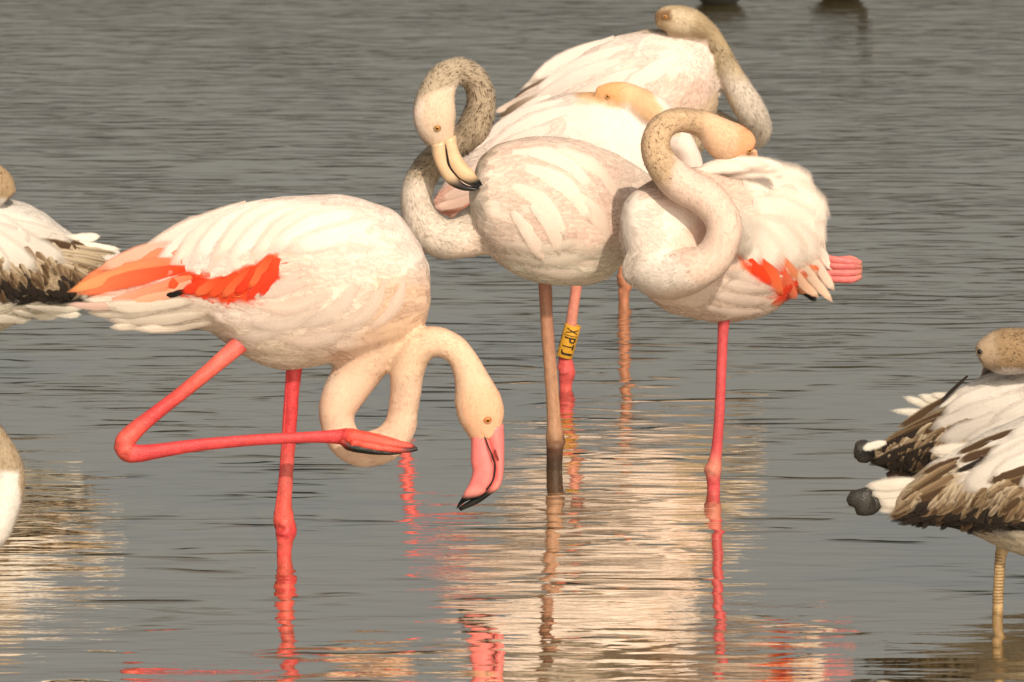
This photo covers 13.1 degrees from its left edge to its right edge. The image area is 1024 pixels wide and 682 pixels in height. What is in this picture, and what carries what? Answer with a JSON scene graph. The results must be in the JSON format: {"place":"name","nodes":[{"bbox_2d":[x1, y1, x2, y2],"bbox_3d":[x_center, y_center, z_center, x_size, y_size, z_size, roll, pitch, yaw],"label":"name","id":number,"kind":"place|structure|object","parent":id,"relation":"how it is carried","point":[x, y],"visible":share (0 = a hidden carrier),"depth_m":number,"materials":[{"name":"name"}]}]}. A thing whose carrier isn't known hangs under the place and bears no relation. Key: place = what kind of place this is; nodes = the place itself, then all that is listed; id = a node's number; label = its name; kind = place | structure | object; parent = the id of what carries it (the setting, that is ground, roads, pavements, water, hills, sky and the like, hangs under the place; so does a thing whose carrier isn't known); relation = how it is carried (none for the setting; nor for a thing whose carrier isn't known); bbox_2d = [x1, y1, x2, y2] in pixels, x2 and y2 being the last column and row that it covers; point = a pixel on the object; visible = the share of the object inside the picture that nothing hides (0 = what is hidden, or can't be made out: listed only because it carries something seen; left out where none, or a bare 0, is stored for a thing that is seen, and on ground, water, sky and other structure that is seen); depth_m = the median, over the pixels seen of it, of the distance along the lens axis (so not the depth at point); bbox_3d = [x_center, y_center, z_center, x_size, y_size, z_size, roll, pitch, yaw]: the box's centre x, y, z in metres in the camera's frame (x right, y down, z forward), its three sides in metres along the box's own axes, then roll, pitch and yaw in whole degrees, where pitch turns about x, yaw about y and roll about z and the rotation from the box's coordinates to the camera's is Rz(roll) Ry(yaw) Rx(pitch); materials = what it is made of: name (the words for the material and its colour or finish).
{"place":"outdoors","nodes":[
{"label":"outdoors","id":0,"kind":"place"},
{"bbox_2d":[0,164,120,330],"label":"flamingo","id":1,"kind":"object","parent":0,"point":[48,264],"visible":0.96,"depth_m":9.44},
{"bbox_2d":[0,0,1023,681],"bbox_3d":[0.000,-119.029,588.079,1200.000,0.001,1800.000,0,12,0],"label":"water","id":2,"kind":"structure","parent":0,"point":[624,544],"depth_m":9.53,"materials":[{"name":"grey liquid"}]},
{"bbox_2d":[0,425,27,548],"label":"flamingo","id":3,"kind":"object","parent":2,"relation":"on","point":[12,480],"visible":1,"depth_m":7.55},
{"bbox_2d":[71,194,504,556],"bbox_3d":[-0.416,0.264,8.213,0.806,1.084,0.250,0,12,0],"label":"flamingo","id":4,"kind":"object","parent":2,"relation":"on","point":[293,286],"visible":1,"depth_m":8.08},
{"bbox_2d":[399,56,652,469],"bbox_3d":[0.127,0.043,8.856,0.695,1.252,0.269,-4,12,-17],"label":"flamingo","id":5,"kind":"object","parent":2,"relation":"on","point":[544,212],"visible":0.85,"depth_m":8.69},
{"bbox_2d":[423,81,702,387],"bbox_3d":[0.068,-0.044,9.626,0.676,1.051,0.273,-2,12,-10],"label":"flamingo","id":6,"kind":"object","parent":2,"relation":"on","point":[615,117],"visible":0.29,"depth_m":9.49,"materials":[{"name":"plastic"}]},
{"bbox_2d":[496,4,772,302],"bbox_3d":[0.288,-0.275,10.580,0.668,1.073,0.262,0,12,0],"label":"flamingo","id":7,"kind":"object","parent":2,"relation":"on","point":[683,57],"visible":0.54,"depth_m":10.44},
{"bbox_2d":[619,107,861,489],"bbox_3d":[0.427,0.102,8.748,0.291,1.161,0.517,9,15,38],"label":"flamingo","id":8,"kind":"object","parent":2,"relation":"on","point":[734,231],"visible":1,"depth_m":8.59},
{"bbox_2d":[846,415,1023,606],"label":"flamingo","id":9,"kind":"object","parent":2,"relation":"on","point":[974,486],"visible":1,"depth_m":7.79},
{"bbox_2d":[699,0,738,4],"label":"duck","id":10,"kind":"object","parent":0,"point":[719,2],"visible":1,"depth_m":16.02},
{"bbox_2d":[854,326,1023,477],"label":"flamingo","id":11,"kind":"object","parent":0,"point":[988,399],"visible":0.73,"depth_m":8.02}
]}

